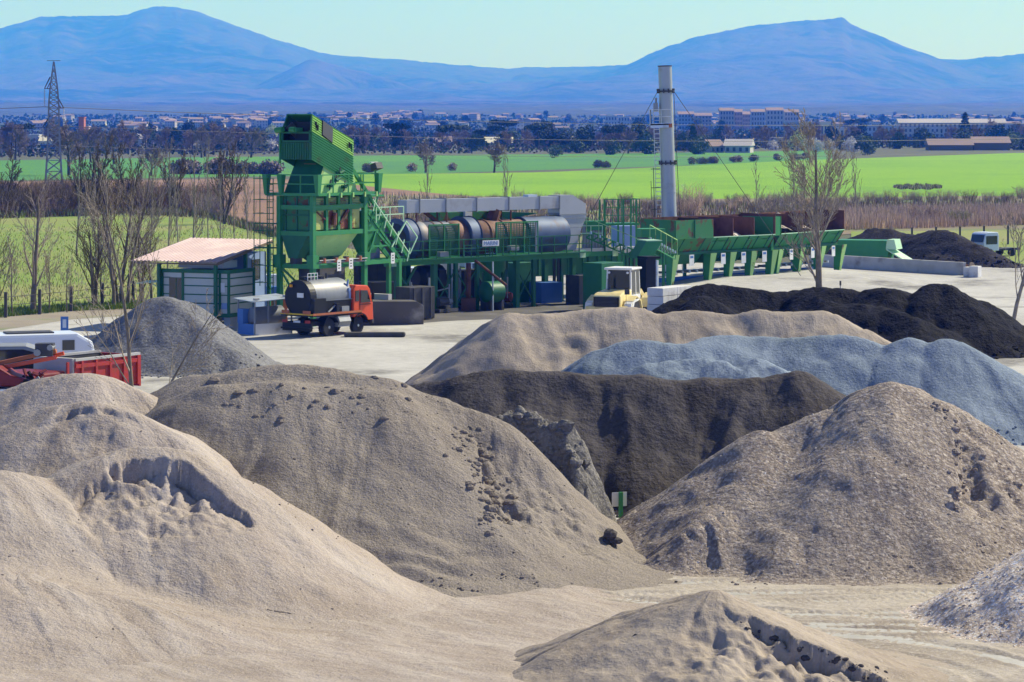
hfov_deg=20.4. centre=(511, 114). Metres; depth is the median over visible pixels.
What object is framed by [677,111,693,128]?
building
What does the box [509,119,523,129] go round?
house
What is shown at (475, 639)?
sandy ground
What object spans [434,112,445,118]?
house
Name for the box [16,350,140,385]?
dump truck
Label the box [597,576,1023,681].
dirt track
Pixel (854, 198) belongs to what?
shrub
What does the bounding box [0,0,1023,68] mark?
sky
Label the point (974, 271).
concrete block
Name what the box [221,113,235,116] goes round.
house
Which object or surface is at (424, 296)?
compressor
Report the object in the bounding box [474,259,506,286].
rusty pipe
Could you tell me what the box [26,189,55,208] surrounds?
shrub
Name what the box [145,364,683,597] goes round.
sand pile
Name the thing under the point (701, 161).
shrub
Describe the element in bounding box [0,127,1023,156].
woodland
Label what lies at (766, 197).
shrub
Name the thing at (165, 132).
bare tree
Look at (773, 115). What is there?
building
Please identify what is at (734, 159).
shrub
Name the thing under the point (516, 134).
green tree
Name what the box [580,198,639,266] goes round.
stair tower
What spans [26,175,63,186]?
shrub
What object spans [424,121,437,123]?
house
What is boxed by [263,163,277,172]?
shrub
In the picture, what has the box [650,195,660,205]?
shrub
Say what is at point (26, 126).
umbrella pine
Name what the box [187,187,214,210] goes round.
shrub
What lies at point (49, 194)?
shrub
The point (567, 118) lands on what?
evergreen tree
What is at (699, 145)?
green tree
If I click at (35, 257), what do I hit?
bare tree
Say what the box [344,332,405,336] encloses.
kerb block
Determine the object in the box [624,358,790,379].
gravel pile
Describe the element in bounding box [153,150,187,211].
hedge tree
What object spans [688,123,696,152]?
cypress tree
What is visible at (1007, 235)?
fence post
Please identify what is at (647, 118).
evergreen tree
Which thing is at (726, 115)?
building
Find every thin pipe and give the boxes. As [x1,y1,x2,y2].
[451,263,452,307]
[492,262,493,310]
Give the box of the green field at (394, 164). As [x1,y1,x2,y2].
[0,150,831,179]
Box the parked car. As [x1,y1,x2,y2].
[0,343,34,369]
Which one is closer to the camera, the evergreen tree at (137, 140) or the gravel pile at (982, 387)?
the gravel pile at (982, 387)
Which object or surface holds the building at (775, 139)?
on the ground at (910, 151)
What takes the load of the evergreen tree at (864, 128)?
on the ground at (910, 151)
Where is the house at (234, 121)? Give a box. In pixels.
[230,118,243,126]
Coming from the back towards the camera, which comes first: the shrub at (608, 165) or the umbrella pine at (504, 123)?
the umbrella pine at (504, 123)
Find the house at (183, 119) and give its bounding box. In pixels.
[181,117,188,121]
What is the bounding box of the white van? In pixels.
[0,330,93,352]
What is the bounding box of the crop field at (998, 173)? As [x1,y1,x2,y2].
[355,153,1023,198]
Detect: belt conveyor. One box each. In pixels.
[586,217,637,266]
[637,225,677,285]
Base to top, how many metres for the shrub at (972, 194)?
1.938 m
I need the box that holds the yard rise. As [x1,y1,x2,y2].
[659,269,959,288]
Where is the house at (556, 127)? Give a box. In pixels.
[555,126,568,129]
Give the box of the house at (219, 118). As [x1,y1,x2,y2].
[213,117,224,121]
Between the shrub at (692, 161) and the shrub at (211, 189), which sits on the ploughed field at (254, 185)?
the shrub at (211, 189)
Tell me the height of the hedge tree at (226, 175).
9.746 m
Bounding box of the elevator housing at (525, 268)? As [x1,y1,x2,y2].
[508,262,530,302]
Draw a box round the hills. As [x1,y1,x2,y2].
[0,6,1023,136]
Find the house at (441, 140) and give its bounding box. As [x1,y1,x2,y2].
[435,136,451,146]
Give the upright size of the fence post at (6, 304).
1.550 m
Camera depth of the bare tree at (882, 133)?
1065.56 m
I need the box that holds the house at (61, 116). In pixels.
[53,115,66,122]
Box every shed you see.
[233,293,291,334]
[924,139,973,150]
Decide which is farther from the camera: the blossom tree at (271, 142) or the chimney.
the blossom tree at (271, 142)
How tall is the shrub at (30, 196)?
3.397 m
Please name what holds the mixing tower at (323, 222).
on the yard at (416, 349)
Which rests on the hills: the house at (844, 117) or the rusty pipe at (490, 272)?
the house at (844, 117)
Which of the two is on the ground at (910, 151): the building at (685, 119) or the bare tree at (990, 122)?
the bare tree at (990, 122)
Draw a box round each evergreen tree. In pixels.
[126,129,139,142]
[137,122,157,139]
[143,126,156,143]
[168,127,182,147]
[180,120,196,140]
[197,114,206,123]
[205,120,213,132]
[211,134,223,149]
[214,120,223,130]
[229,126,248,151]
[247,128,269,152]
[273,115,282,120]
[350,132,372,149]
[371,113,379,124]
[387,128,406,149]
[398,116,410,123]
[404,118,414,130]
[408,131,416,142]
[412,112,418,119]
[460,115,471,123]
[485,122,501,136]
[493,133,509,147]
[529,130,544,146]
[540,127,558,146]
[550,127,576,147]
[564,113,571,122]
[569,128,593,149]
[576,124,597,150]
[615,122,628,142]
[625,121,650,150]
[631,117,645,128]
[646,114,651,122]
[693,117,703,127]
[712,128,723,137]
[718,120,725,128]
[824,124,839,139]
[848,130,869,138]
[856,123,867,135]
[879,116,884,124]
[912,127,928,147]
[952,128,973,138]
[982,125,997,135]
[988,123,1005,135]
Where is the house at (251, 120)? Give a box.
[247,118,262,125]
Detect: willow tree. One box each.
[264,124,277,136]
[787,129,806,150]
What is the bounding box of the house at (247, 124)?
[237,121,250,127]
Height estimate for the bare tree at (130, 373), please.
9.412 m
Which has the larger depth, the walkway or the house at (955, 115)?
the house at (955, 115)
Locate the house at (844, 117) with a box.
[838,115,850,121]
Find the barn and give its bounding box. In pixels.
[970,136,1010,149]
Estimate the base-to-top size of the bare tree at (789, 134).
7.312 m
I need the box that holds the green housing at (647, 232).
[637,228,664,285]
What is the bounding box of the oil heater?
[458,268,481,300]
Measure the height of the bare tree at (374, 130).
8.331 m
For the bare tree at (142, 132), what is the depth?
1011.25 m
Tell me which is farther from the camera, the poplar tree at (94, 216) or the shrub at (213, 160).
the shrub at (213, 160)
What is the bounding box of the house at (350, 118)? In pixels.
[346,117,355,120]
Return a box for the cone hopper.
[477,253,505,281]
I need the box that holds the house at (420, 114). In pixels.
[413,111,421,117]
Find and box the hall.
[135,133,143,144]
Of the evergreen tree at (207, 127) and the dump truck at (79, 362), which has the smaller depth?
the dump truck at (79, 362)
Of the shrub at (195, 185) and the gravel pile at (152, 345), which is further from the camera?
the shrub at (195, 185)
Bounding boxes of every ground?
[0,137,1023,262]
[0,585,656,681]
[359,195,1023,252]
[363,302,582,325]
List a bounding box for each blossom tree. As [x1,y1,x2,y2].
[266,138,277,149]
[767,139,778,149]
[804,138,823,151]
[809,139,823,151]
[824,138,835,150]
[842,139,852,149]
[845,139,859,151]
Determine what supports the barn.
on the ground at (910, 151)
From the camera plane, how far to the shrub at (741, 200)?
387.34 m
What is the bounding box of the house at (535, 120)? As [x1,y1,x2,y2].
[524,118,540,125]
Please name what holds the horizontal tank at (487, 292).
on the stained ground at (528, 308)
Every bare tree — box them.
[0,119,13,148]
[0,130,4,145]
[0,216,16,295]
[0,236,21,312]
[3,121,23,148]
[4,127,31,159]
[8,127,28,155]
[9,171,61,311]
[40,249,63,311]
[41,118,60,151]
[50,120,85,174]
[56,257,73,311]
[64,191,116,303]
[70,190,159,386]
[73,128,100,161]
[79,156,167,303]
[80,151,128,305]
[89,124,105,145]
[94,238,109,299]
[95,128,126,163]
[109,120,137,152]
[111,186,153,297]
[120,130,136,152]
[123,146,176,302]
[123,208,163,301]
[136,124,152,149]
[142,146,170,175]
[153,126,175,153]
[181,129,192,153]
[183,129,197,154]
[191,126,212,157]
[192,122,216,156]
[209,121,227,154]
[214,125,236,156]
[227,124,246,150]
[240,127,270,157]
[341,124,357,137]
[355,124,370,148]
[370,125,381,139]
[380,131,391,144]
[398,129,413,146]
[414,138,435,172]
[433,131,448,142]
[449,130,460,140]
[458,130,465,142]
[460,131,472,143]
[483,141,505,172]
[500,130,513,149]
[521,129,536,150]
[594,131,603,143]
[610,131,625,145]
[621,129,637,153]
[647,130,659,152]
[685,129,704,140]
[696,124,708,134]
[720,124,734,138]
[748,127,758,138]
[754,127,765,144]
[759,124,776,148]
[773,107,856,287]
[782,123,796,134]
[782,129,794,143]
[809,119,821,132]
[810,126,825,142]
[843,123,860,140]
[873,123,884,137]
[874,127,890,146]
[890,126,904,137]
[944,124,957,138]
[968,125,984,135]
[983,118,996,131]
[999,186,1023,318]
[1010,121,1023,133]
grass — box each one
[851,230,1023,263]
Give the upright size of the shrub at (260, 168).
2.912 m
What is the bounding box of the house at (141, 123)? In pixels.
[133,122,148,125]
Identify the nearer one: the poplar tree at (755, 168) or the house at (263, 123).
the poplar tree at (755, 168)
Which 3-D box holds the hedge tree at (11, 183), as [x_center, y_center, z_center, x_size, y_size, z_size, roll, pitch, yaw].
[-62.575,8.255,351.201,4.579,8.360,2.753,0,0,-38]
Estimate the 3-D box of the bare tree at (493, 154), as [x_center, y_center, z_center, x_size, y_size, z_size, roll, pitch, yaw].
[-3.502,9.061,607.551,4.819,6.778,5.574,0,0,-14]
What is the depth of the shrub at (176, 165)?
593.93 m
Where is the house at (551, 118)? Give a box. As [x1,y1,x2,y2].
[547,116,557,121]
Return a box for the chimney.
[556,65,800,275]
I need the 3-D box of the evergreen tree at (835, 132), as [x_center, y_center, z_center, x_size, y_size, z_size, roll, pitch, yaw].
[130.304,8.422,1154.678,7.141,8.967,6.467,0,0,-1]
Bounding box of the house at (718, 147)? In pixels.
[701,139,723,152]
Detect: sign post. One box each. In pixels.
[61,316,67,329]
[612,492,626,517]
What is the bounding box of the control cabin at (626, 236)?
[611,225,634,261]
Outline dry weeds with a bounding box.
[0,204,275,236]
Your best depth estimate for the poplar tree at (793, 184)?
307.13 m
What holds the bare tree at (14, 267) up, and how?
on the verge
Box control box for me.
[566,274,582,304]
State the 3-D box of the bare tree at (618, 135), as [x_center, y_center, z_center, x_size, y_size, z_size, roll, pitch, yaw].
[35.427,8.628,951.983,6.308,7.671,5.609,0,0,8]
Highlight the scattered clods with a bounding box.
[603,528,677,582]
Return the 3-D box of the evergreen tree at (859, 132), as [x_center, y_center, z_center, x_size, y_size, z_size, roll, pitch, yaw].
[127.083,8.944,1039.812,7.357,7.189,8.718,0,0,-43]
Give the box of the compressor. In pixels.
[396,285,434,317]
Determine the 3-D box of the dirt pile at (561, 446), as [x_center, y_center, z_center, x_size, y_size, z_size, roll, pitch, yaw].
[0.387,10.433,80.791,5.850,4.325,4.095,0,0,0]
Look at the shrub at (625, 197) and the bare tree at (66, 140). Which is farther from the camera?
the bare tree at (66, 140)
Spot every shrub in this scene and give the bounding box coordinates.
[0,184,30,214]
[0,198,22,216]
[10,193,36,212]
[19,186,41,209]
[20,180,52,202]
[22,173,51,189]
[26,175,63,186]
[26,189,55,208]
[30,176,64,191]
[30,179,63,208]
[35,194,72,214]
[44,188,80,210]
[45,178,87,209]
[54,171,91,189]
[60,173,96,193]
[88,182,111,208]
[103,189,129,211]
[132,181,160,204]
[136,182,161,211]
[141,185,168,210]
[155,186,173,208]
[167,159,191,173]
[168,158,187,173]
[172,184,192,209]
[176,180,201,210]
[179,158,201,173]
[180,199,199,210]
[184,160,204,173]
[186,177,205,194]
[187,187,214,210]
[201,190,228,214]
[202,161,216,173]
[204,181,224,194]
[205,155,230,173]
[208,157,240,173]
[237,160,250,173]
[245,161,258,173]
[254,161,271,173]
[259,159,284,173]
[259,161,282,173]
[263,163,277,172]
[362,163,373,171]
[377,202,395,213]
[385,205,400,219]
[406,162,417,171]
[447,162,457,170]
[511,188,524,196]
[535,209,547,215]
[570,191,583,201]
[584,191,601,209]
[592,160,603,167]
[600,161,611,167]
[616,191,633,203]
[638,194,653,204]
[640,202,658,217]
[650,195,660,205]
[676,179,706,215]
[687,156,696,163]
[696,157,707,163]
[700,193,714,205]
[706,157,715,163]
[716,200,726,209]
[723,194,737,203]
[727,199,737,210]
[729,156,737,162]
[735,155,743,161]
[736,192,749,201]
[737,196,750,204]
[747,201,760,211]
[748,154,758,161]
[751,186,795,212]
[760,193,773,202]
[773,153,782,159]
[797,191,810,204]
[835,192,847,202]
[849,192,862,201]
[861,189,876,200]
[872,192,886,201]
[882,189,900,200]
[901,189,916,199]
[908,203,943,224]
[910,190,923,201]
[924,190,938,202]
[936,188,952,200]
[946,209,974,223]
[948,189,960,201]
[960,190,979,200]
[981,189,993,200]
[992,192,1010,201]
[1000,190,1016,200]
[1014,184,1023,197]
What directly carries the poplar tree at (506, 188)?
on the scrub ground at (966, 228)
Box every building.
[605,116,616,124]
[617,116,629,124]
[630,116,646,123]
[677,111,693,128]
[693,113,711,129]
[718,108,734,129]
[734,109,742,129]
[742,111,750,130]
[750,109,764,129]
[758,137,784,143]
[765,107,783,129]
[783,109,798,127]
[783,121,799,135]
[798,122,830,134]
[835,127,847,135]
[849,125,892,136]
[895,119,1006,137]
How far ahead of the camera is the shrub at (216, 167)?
591.79 m
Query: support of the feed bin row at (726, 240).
on the yard rise
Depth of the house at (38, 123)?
2142.91 m
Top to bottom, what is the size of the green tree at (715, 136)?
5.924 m
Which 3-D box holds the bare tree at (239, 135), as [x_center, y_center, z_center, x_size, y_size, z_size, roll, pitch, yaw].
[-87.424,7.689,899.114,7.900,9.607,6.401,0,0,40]
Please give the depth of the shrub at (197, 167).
594.08 m
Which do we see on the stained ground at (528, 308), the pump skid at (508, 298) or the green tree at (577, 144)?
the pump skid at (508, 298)
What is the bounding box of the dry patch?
[893,183,941,189]
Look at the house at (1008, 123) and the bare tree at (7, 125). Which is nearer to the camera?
the bare tree at (7, 125)
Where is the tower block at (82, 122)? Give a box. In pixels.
[78,117,85,129]
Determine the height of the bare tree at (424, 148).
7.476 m
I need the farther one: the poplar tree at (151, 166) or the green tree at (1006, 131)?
the green tree at (1006, 131)
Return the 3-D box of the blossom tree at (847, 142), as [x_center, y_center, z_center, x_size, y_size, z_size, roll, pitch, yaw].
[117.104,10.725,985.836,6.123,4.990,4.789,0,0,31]
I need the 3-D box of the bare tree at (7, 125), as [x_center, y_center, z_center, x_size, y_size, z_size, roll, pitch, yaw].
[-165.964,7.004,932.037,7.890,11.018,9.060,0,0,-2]
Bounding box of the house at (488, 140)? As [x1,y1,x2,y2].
[485,137,512,145]
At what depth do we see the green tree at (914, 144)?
1058.85 m
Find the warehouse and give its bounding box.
[7,134,41,141]
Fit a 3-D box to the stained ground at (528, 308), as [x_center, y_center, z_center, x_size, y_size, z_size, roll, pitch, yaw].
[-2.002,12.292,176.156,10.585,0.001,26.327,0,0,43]
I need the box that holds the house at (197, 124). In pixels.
[193,121,202,127]
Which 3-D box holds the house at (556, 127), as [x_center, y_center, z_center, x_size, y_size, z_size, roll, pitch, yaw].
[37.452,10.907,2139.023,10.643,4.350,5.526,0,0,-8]
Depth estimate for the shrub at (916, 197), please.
402.67 m
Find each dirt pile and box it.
[410,368,845,517]
[493,405,616,522]
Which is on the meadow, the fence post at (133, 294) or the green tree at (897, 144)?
the fence post at (133, 294)
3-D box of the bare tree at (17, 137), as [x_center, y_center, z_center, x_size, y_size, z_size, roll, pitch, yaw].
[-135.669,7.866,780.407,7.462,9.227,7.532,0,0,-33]
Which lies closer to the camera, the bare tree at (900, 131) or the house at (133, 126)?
the bare tree at (900, 131)
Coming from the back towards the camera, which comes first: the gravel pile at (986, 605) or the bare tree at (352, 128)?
the bare tree at (352, 128)
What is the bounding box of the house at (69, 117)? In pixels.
[65,114,74,121]
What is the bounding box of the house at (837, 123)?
[832,122,857,126]
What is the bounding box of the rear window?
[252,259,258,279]
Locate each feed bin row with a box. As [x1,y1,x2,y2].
[640,213,777,285]
[754,209,846,273]
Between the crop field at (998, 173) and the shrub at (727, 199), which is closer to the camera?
the shrub at (727, 199)
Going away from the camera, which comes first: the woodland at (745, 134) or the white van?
the white van
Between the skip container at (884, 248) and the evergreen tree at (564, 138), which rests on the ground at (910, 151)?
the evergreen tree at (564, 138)
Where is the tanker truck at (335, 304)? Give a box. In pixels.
[281,273,373,336]
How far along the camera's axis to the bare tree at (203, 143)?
819.55 m
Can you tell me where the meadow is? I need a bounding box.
[0,213,464,307]
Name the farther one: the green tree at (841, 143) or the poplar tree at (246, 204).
the green tree at (841, 143)
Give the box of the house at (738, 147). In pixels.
[723,139,754,152]
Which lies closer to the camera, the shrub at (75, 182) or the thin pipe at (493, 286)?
the thin pipe at (493, 286)
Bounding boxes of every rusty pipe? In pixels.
[461,263,475,310]
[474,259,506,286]
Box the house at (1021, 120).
[1014,118,1023,122]
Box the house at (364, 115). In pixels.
[360,114,369,120]
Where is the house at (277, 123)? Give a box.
[271,121,284,126]
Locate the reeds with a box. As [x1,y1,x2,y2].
[792,199,1023,229]
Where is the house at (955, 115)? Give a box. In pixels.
[950,114,960,117]
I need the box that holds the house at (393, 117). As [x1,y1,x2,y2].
[389,116,398,120]
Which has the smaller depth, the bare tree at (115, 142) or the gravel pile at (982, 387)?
the gravel pile at (982, 387)
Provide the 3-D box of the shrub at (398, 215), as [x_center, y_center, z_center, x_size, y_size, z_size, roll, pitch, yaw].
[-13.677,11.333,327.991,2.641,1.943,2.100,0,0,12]
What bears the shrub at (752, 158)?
on the green field at (394, 164)
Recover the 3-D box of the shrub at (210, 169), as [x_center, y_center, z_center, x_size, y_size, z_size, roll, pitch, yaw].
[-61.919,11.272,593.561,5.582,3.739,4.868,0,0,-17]
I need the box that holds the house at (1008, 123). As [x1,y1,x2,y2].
[1006,121,1020,127]
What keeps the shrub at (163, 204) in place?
on the ploughed field at (254, 185)
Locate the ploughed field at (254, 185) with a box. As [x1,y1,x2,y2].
[5,178,465,227]
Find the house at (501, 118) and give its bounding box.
[494,116,506,120]
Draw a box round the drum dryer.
[370,194,617,311]
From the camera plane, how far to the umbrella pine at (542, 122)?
1321.72 m
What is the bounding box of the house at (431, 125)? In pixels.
[425,124,439,127]
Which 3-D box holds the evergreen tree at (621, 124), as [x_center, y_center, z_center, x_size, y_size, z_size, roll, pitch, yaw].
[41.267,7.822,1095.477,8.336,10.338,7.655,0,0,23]
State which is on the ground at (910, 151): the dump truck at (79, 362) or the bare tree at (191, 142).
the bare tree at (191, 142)
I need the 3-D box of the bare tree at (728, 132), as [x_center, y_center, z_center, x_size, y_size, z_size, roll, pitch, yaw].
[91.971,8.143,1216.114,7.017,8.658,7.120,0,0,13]
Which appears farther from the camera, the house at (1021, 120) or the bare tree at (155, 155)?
the house at (1021, 120)
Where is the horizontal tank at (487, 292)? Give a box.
[479,281,505,310]
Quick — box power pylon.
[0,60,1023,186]
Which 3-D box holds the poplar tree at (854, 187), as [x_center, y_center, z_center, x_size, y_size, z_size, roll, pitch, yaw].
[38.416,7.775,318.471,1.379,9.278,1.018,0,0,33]
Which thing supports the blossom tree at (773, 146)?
on the ground at (910, 151)
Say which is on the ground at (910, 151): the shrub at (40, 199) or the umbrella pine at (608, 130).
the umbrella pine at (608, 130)
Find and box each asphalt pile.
[652,283,1023,358]
[825,228,1023,267]
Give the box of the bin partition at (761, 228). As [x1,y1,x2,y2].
[742,216,779,273]
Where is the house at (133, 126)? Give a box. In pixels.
[116,123,141,129]
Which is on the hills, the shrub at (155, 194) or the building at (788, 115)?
the building at (788, 115)
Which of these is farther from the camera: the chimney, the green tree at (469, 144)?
the green tree at (469, 144)
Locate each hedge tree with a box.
[0,148,23,195]
[65,144,98,209]
[91,136,113,207]
[108,141,144,213]
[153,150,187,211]
[209,139,248,223]
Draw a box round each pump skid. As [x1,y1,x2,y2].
[435,284,457,312]
[458,268,465,308]
[494,277,512,306]
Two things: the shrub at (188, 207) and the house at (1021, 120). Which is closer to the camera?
the shrub at (188, 207)
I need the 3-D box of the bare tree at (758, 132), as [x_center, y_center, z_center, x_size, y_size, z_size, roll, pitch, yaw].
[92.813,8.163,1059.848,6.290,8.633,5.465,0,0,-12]
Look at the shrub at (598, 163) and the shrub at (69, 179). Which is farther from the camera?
the shrub at (598, 163)
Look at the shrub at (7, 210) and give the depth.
343.82 m
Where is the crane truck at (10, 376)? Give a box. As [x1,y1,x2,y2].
[0,343,64,390]
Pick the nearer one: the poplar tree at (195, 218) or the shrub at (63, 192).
the poplar tree at (195, 218)
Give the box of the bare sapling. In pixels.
[163,288,231,382]
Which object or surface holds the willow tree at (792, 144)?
on the green field at (394, 164)
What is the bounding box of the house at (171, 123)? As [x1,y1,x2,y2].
[165,120,176,128]
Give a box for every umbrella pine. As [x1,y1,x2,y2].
[1,123,34,130]
[383,122,410,132]
[436,125,456,144]
[447,124,470,146]
[473,129,489,135]
[487,125,505,135]
[489,119,517,131]
[524,123,552,145]
[532,121,553,124]
[599,125,625,149]
[842,119,859,124]
[858,117,871,124]
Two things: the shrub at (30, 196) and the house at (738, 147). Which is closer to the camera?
the shrub at (30, 196)
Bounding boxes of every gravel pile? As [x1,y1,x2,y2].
[89,296,284,377]
[562,334,1023,445]
[617,381,1023,588]
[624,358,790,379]
[900,549,1023,646]
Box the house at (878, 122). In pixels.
[871,120,880,124]
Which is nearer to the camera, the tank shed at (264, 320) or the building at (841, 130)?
the tank shed at (264, 320)
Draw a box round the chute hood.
[628,239,661,266]
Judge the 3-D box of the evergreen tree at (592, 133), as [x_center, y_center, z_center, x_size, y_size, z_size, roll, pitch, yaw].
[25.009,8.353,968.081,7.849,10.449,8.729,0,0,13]
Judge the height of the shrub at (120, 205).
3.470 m
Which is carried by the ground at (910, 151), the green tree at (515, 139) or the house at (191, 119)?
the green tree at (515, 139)
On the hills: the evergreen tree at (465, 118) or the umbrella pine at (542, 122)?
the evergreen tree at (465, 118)
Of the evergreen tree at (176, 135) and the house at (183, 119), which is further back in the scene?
the house at (183, 119)
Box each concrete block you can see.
[647,286,676,295]
[647,304,659,310]
[648,295,676,304]
[666,285,690,294]
[963,267,968,276]
[969,266,980,277]
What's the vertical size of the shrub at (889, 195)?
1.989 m
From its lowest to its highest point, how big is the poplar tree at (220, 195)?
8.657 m
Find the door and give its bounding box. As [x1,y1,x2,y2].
[169,277,180,299]
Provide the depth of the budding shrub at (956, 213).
317.24 m
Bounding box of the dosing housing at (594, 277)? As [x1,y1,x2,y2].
[583,261,622,308]
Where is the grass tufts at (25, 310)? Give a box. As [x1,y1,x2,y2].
[0,299,144,316]
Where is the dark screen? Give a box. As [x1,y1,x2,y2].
[354,259,410,285]
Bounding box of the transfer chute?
[637,256,660,292]
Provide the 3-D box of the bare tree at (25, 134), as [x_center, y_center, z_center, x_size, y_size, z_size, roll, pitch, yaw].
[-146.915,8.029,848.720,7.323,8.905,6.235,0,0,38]
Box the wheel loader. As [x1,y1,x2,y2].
[585,266,647,309]
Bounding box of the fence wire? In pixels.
[0,285,131,305]
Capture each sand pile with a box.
[0,373,454,669]
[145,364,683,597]
[405,307,891,385]
[513,590,958,681]
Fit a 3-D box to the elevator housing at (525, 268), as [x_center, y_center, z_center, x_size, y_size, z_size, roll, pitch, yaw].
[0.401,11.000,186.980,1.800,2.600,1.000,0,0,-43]
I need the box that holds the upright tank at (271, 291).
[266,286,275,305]
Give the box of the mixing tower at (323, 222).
[253,114,417,328]
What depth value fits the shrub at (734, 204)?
358.27 m
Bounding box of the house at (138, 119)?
[135,117,142,121]
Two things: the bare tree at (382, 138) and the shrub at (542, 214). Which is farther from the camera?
the bare tree at (382, 138)
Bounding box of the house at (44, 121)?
[28,120,47,126]
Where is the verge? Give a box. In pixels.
[0,308,131,329]
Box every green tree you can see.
[373,135,386,146]
[463,134,486,150]
[507,130,521,140]
[512,135,519,143]
[547,143,563,157]
[566,137,588,152]
[604,138,622,154]
[630,131,659,153]
[674,131,687,140]
[676,132,687,150]
[681,138,690,151]
[690,135,709,153]
[710,134,723,142]
[832,136,845,149]
[854,133,865,140]
[854,134,879,153]
[858,136,874,154]
[886,131,911,148]
[909,137,919,147]
[925,134,935,146]
[998,127,1012,135]
[1007,130,1023,141]
[1009,134,1021,149]
[1019,135,1023,149]
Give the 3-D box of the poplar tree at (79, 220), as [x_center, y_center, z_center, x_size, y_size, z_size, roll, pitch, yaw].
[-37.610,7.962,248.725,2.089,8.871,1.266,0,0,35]
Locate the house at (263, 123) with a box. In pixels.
[254,119,267,128]
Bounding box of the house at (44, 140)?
[38,135,51,147]
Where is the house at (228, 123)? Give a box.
[222,121,230,126]
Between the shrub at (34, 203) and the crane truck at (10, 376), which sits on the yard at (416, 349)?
the crane truck at (10, 376)
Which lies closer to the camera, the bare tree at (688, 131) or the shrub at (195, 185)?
the shrub at (195, 185)
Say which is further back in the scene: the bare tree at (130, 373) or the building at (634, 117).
the building at (634, 117)
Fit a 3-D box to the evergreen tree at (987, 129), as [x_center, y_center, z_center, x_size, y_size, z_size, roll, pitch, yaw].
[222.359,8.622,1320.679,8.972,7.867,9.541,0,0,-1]
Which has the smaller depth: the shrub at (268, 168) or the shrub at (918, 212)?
the shrub at (918, 212)
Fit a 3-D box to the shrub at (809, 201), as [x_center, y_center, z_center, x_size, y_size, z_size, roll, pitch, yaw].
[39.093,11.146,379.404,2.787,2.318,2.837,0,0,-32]
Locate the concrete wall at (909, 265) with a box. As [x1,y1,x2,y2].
[809,255,965,274]
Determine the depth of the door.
164.39 m
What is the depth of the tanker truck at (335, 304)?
157.98 m
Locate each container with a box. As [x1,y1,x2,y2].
[266,274,275,285]
[363,300,423,324]
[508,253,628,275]
[529,281,561,302]
[837,239,911,258]
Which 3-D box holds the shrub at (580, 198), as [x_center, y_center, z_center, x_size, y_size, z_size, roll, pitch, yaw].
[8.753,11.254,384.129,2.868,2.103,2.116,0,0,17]
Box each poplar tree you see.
[71,156,93,254]
[84,177,102,267]
[146,145,167,251]
[163,139,185,268]
[168,162,186,241]
[186,143,213,237]
[198,138,212,237]
[209,164,226,237]
[225,170,238,238]
[237,153,256,238]
[419,140,431,220]
[498,139,514,196]
[751,158,765,211]
[783,151,797,208]
[848,144,861,217]
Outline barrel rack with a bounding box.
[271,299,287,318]
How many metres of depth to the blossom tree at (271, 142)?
975.48 m
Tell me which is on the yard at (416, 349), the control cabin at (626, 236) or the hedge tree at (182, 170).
the control cabin at (626, 236)
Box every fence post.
[4,292,7,317]
[38,289,40,313]
[69,286,72,310]
[101,283,103,304]
[132,281,134,301]
[1007,225,1008,243]
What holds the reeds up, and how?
on the scrub ground at (966, 228)
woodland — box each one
[0,112,1023,131]
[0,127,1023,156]
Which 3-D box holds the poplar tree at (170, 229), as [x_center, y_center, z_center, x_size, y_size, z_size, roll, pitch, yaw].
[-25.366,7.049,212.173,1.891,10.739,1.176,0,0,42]
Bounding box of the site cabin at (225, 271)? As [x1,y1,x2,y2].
[131,237,272,328]
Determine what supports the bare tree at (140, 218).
on the ground at (910, 151)
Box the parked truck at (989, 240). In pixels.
[971,231,1016,255]
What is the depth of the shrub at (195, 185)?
378.09 m
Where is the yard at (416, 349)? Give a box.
[0,263,1023,666]
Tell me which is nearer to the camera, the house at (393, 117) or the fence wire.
the fence wire
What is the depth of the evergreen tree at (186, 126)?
1243.25 m
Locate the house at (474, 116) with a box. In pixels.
[469,113,479,119]
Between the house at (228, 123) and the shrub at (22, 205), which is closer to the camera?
the shrub at (22, 205)
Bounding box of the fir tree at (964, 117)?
[958,112,971,134]
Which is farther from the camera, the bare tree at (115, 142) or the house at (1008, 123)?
the house at (1008, 123)
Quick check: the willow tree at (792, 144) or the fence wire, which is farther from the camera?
the willow tree at (792, 144)
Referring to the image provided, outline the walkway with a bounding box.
[553,246,634,281]
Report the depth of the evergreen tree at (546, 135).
1023.58 m
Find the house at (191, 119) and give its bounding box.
[189,117,203,127]
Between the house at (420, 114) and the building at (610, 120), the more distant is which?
the house at (420, 114)
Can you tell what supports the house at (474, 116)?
on the hills
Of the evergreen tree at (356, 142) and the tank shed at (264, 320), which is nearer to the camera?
the tank shed at (264, 320)
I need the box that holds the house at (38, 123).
[30,121,42,129]
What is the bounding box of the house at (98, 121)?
[91,119,106,127]
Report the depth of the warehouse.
1300.00 m
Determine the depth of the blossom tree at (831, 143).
984.94 m
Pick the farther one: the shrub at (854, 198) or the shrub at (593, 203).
the shrub at (854, 198)
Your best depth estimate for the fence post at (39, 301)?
175.12 m
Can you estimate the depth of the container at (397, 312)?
166.64 m
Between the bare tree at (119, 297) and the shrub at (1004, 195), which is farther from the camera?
the shrub at (1004, 195)
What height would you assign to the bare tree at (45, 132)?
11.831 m

